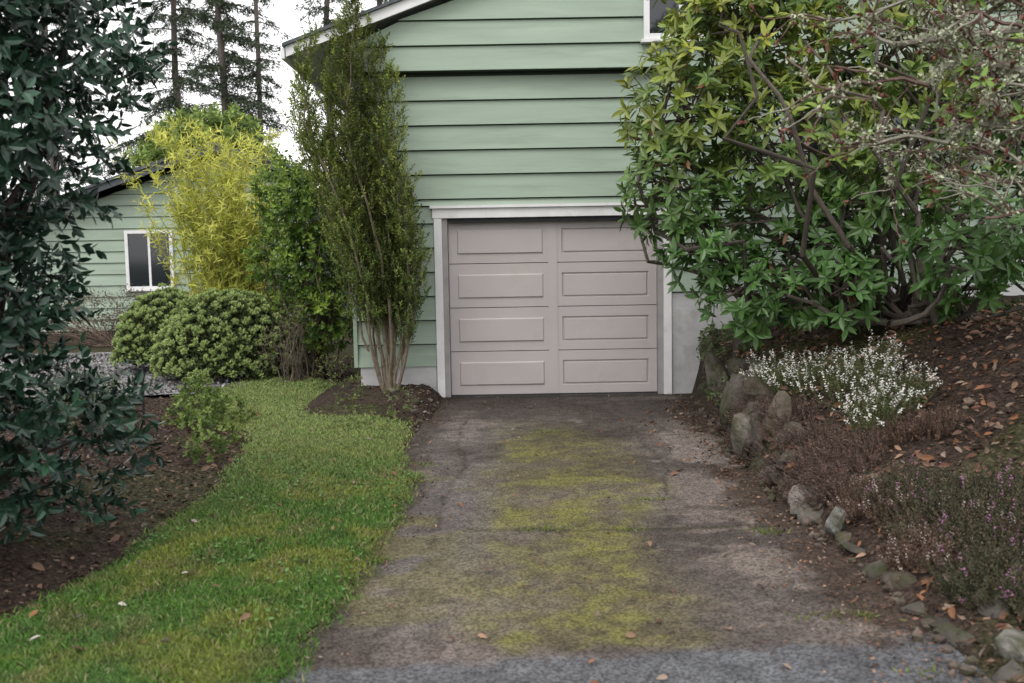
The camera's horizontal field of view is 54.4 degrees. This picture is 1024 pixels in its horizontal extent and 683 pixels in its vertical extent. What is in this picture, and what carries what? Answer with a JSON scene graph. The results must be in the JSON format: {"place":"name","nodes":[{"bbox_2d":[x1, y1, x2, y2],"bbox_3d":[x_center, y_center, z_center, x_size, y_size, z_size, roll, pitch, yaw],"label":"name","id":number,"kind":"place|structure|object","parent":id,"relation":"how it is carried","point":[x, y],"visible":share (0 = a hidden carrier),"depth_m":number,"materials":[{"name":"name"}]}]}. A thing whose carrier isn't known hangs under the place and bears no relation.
{"place":"outdoors","nodes":[
{"label":"outdoors","id":0,"kind":"place"},
{"bbox_2d":[0,351,308,397],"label":"gravel path","id":1,"kind":"structure","parent":0,"point":[102,360],"depth_m":13.41,"materials":[{"name":"grey gravel"}]},
{"bbox_2d":[109,283,214,369],"bbox_3d":[-4.934,-0.195,14.210,1.600,1.306,1.451,-1,5,0],"label":"bush","id":2,"kind":"object","parent":1,"relation":"on","point":[141,324],"visible":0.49,"depth_m":13.82,"materials":[{"name":"green plant"}]},
{"bbox_2d":[107,111,315,308],"bbox_3d":[-4.588,-1.728,16.063,2.501,3.976,2.936,4,7,42],"label":"bamboo","id":3,"kind":"object","parent":1,"relation":"on","point":[223,242],"visible":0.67,"depth_m":15.65,"materials":[{"name":"yellow plant"}]},
{"bbox_2d":[1,0,387,201],"label":"sky","id":4,"kind":"structure","parent":0,"point":[283,12],"materials":[{"name":"white"}]},
{"bbox_2d":[0,371,427,682],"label":"lawn","id":5,"kind":"structure","parent":0,"point":[192,614],"depth_m":4.97,"materials":[{"name":"plant"}]},
{"bbox_2d":[0,295,1023,682],"bbox_3d":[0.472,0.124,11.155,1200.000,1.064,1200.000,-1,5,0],"label":"ground","id":6,"kind":"structure","parent":0,"point":[324,403],"depth_m":6.63,"materials":[{"name":"soil"}]},
{"bbox_2d":[3,5,111,205],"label":"fir tree","id":7,"kind":"object","parent":6,"relation":"on","point":[50,161],"visible":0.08,"depth_m":40.45,"materials":[{"name":"green plant"}]},
{"bbox_2d":[30,367,145,448],"bbox_3d":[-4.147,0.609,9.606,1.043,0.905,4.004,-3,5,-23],"label":"evergreen shrub","id":8,"kind":"object","parent":6,"relation":"on","point":[107,413],"visible":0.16,"depth_m":8.59,"materials":[{"name":"green plant"}]},
{"bbox_2d":[0,0,179,544],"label":"laurel bush","id":9,"kind":"object","parent":6,"relation":"on","point":[23,321],"visible":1,"depth_m":5.16,"materials":[{"name":"green plant"}]},
{"bbox_2d":[9,283,203,347],"bbox_3d":[-7.996,-0.407,18.864,4.907,1.508,1.593,-1,5,0],"label":"brown perennial shrub","id":10,"kind":"object","parent":6,"relation":"on","point":[99,340],"visible":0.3,"depth_m":18.72,"materials":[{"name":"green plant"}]},
{"bbox_2d":[138,363,147,424],"bbox_3d":[-3.511,0.519,9.477,0.123,0.621,0.023,-1,5,0],"label":"garden stake","id":11,"kind":"object","parent":6,"relation":"on","point":[143,397],"visible":0.52,"depth_m":9.47,"materials":[{"name":"grey metal"}]},
{"bbox_2d":[92,0,243,178],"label":"fir tree","id":12,"kind":"object","parent":6,"relation":"on","point":[170,100],"visible":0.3,"depth_m":41.95,"materials":[{"name":"green plant"}]},
{"bbox_2d":[5,158,351,332],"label":"siding walls","id":13,"kind":"structure","parent":6,"relation":"on","point":[109,274],"depth_m":21.95,"materials":[{"name":"green wood"}]},
{"bbox_2d":[124,230,174,290],"bbox_3d":[-7.987,-1.782,21.936,1.110,1.335,0.100,-1,5,0],"label":"window","id":14,"kind":"structure","parent":13,"relation":"attached to","point":[145,268],"depth_m":21.94,"materials":[{"name":"white paint"}]},
{"bbox_2d":[4,142,336,225],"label":"roof","id":15,"kind":"structure","parent":13,"relation":"on","point":[116,184],"depth_m":21.37,"materials":[{"name":"grey"}]},
{"bbox_2d":[161,371,257,464],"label":"groundcover plants","id":16,"kind":"object","parent":6,"relation":"on","point":[221,402],"visible":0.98,"depth_m":9.21,"materials":[{"name":"green plant"}]},
{"bbox_2d":[125,101,293,177],"bbox_3d":[-8.725,-3.791,28.595,5.184,6.096,3.621,-1,5,0],"label":"broadleaf tree","id":17,"kind":"object","parent":6,"relation":"on","point":[211,115],"visible":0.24,"depth_m":27.60,"materials":[{"name":"green plant"}]},
{"bbox_2d":[127,286,304,323],"bbox_3d":[-5.232,-0.452,18.279,5.070,1.353,1.721,3,7,39],"label":"hedge shrub","id":18,"kind":"object","parent":6,"relation":"on","point":[197,294],"depth_m":17.40,"materials":[{"name":"green plant"}]},
{"bbox_2d":[160,0,285,134],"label":"fir tree","id":19,"kind":"object","parent":6,"relation":"on","point":[223,27],"visible":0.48,"depth_m":38.82,"materials":[{"name":"green plant"}]},
{"bbox_2d":[149,287,305,381],"bbox_3d":[-3.751,-0.099,13.149,2.064,1.260,1.784,-1,5,0],"label":"bush","id":20,"kind":"object","parent":6,"relation":"on","point":[234,326],"visible":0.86,"depth_m":12.62,"materials":[{"name":"green plant"}]},
{"bbox_2d":[219,0,293,156],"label":"fir tree","id":21,"kind":"object","parent":6,"relation":"on","point":[256,34],"visible":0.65,"depth_m":39.11,"materials":[{"name":"green plant"}]},
{"bbox_2d":[252,297,319,382],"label":"bare twig shrub","id":22,"kind":"object","parent":6,"relation":"on","point":[295,365],"visible":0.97,"depth_m":12.38,"materials":[{"name":"brown plant"}]},
{"bbox_2d":[239,153,353,378],"bbox_3d":[-2.725,-0.993,13.009,1.358,3.004,2.038,-4,6,-32],"label":"climbing green shrub","id":23,"kind":"object","parent":6,"relation":"on","point":[296,238],"visible":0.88,"depth_m":12.83,"materials":[{"name":"green plant"}]},
{"bbox_2d":[294,0,354,178],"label":"fir tree","id":24,"kind":"object","parent":6,"relation":"on","point":[325,9],"visible":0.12,"depth_m":40.95,"materials":[{"name":"green plant"}]},
{"bbox_2d":[279,0,431,390],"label":"columnar tree","id":25,"kind":"object","parent":6,"relation":"on","point":[382,288],"visible":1,"depth_m":10.32,"materials":[{"name":"green plant"}]},
{"bbox_2d":[331,0,389,168],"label":"fir tree","id":26,"kind":"object","parent":6,"relation":"on","point":[379,2],"depth_m":38.00,"materials":[{"name":"green plant"}]},
{"bbox_2d":[310,349,417,437],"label":"weeds","id":27,"kind":"object","parent":6,"relation":"on","point":[393,415],"visible":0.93,"depth_m":10.06,"materials":[{"name":"green plant"}]},
{"bbox_2d":[390,389,432,432],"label":"garden rocks","id":28,"kind":"object","parent":6,"relation":"on","point":[416,401],"visible":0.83,"depth_m":10.01,"materials":[{"name":"grey stone"}]},
{"bbox_2d":[0,299,1023,682],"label":"leaf litter","id":29,"kind":"object","parent":6,"relation":"on","point":[1000,625],"visible":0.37,"depth_m":6.78,"materials":[{"name":"brown plant"}]},
{"bbox_2d":[361,284,1023,393],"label":"foundation","id":30,"kind":"object","parent":6,"relation":"on","point":[687,325],"visible":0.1,"depth_m":11.14,"materials":[{"name":"paint"}]},
{"bbox_2d":[345,0,1023,371],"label":"siding walls","id":31,"kind":"structure","parent":30,"relation":"on","point":[511,100],"depth_m":10.90,"materials":[{"name":"green wood"}]},
{"bbox_2d":[280,0,451,112],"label":"roof","id":32,"kind":"structure","parent":31,"relation":"on","point":[387,14],"depth_m":10.59,"materials":[{"name":"white paint"}]},
{"bbox_2d":[429,202,671,397],"bbox_3d":[0.462,-0.459,11.129,2.700,2.138,0.230,-1,5,0],"label":"door trim","id":33,"kind":"structure","parent":31,"relation":"attached to","point":[525,212],"depth_m":11.02,"materials":[{"name":"white wood"}]},
{"bbox_2d":[448,219,656,394],"bbox_3d":[0.463,-0.394,11.176,2.320,1.962,0.046,-1,5,0],"label":"garage door","id":34,"kind":"structure","parent":33,"relation":"attached to","point":[515,286],"depth_m":11.17,"materials":[{"name":"paint"}]},
{"bbox_2d":[449,221,656,395],"bbox_3d":[0.463,-0.394,11.190,2.320,1.998,0.080,-1,5,0],"label":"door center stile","id":35,"kind":"object","parent":34,"relation":"attached to","point":[552,262],"depth_m":11.18,"materials":[{"name":"beige wood"}]},
{"bbox_2d":[641,0,714,43],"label":"window","id":36,"kind":"structure","parent":31,"relation":"attached to","point":[655,16],"depth_m":10.65,"materials":[{"name":"white paint"}]},
{"bbox_2d":[801,111,920,216],"bbox_3d":[4.134,-2.100,11.787,1.460,1.235,0.100,-1,5,0],"label":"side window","id":37,"kind":"structure","parent":31,"relation":"attached to","point":[815,145],"depth_m":11.77,"materials":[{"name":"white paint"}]},
{"bbox_2d":[696,321,758,406],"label":"trailing plant","id":38,"kind":"object","parent":6,"relation":"on","point":[725,337],"visible":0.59,"depth_m":9.66,"materials":[{"name":"green plant"}]},
{"bbox_2d":[707,364,889,508],"bbox_3d":[2.001,0.615,7.155,0.820,0.621,2.975,-1,5,0],"label":"dried heather","id":39,"kind":"object","parent":6,"relation":"on","point":[827,474],"visible":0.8,"depth_m":6.40,"materials":[{"name":"brown plant"}]},
{"bbox_2d":[611,0,1023,350],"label":"rhododendron bush","id":40,"kind":"object","parent":6,"relation":"on","point":[875,298],"visible":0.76,"depth_m":8.29,"materials":[{"name":"green plant"}]},
{"bbox_2d":[739,329,944,435],"bbox_3d":[2.402,0.253,7.343,1.118,0.686,1.954,-1,5,0],"label":"white heather","id":41,"kind":"object","parent":6,"relation":"on","point":[783,376],"visible":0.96,"depth_m":7.22,"materials":[{"name":"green plant"}]},
{"bbox_2d":[690,323,1023,682],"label":"rock retaining wall","id":42,"kind":"structure","parent":6,"relation":"on","point":[1009,643],"depth_m":5.87,"materials":[{"name":"grey stone"}]},
{"bbox_2d":[737,0,1023,243],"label":"lichen covered shrub","id":43,"kind":"object","parent":6,"relation":"on","point":[960,30],"visible":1,"depth_m":5.73,"materials":[{"name":"grey plant"}]},
{"bbox_2d":[758,257,1023,347],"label":"moss groundcover","id":44,"kind":"object","parent":6,"relation":"on","point":[1007,307],"visible":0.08,"depth_m":8.96,"materials":[{"name":"green plant"}]},
{"bbox_2d":[871,401,965,446],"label":"dried heather","id":45,"kind":"object","parent":6,"relation":"on","point":[927,424],"visible":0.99,"depth_m":6.31,"materials":[{"name":"brown plant"}]},
{"bbox_2d":[824,470,1023,573],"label":"pink heather","id":46,"kind":"object","parent":6,"relation":"on","point":[897,558],"visible":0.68,"depth_m":4.82,"materials":[{"name":"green plant"}]},
{"bbox_2d":[848,453,1023,623],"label":"pink heather","id":47,"kind":"object","parent":6,"relation":"on","point":[1007,594],"visible":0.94,"depth_m":4.84,"materials":[{"name":"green plant"}]},
{"bbox_2d":[277,393,989,682],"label":"driveway","id":48,"kind":"structure","parent":0,"point":[547,602],"depth_m":4.93,"materials":[{"name":"concrete"}]},
{"bbox_2d":[20,383,1007,682],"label":"fallen leaves","id":49,"kind":"object","parent":48,"relation":"on","point":[482,635],"visible":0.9,"depth_m":5.27,"materials":[{"name":"brown plant"}]},
{"bbox_2d":[366,428,945,679],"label":"driveway weeds","id":50,"kind":"object","parent":48,"relation":"on","point":[759,530],"visible":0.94,"depth_m":5.59,"materials":[{"name":"green plant"}]}
]}

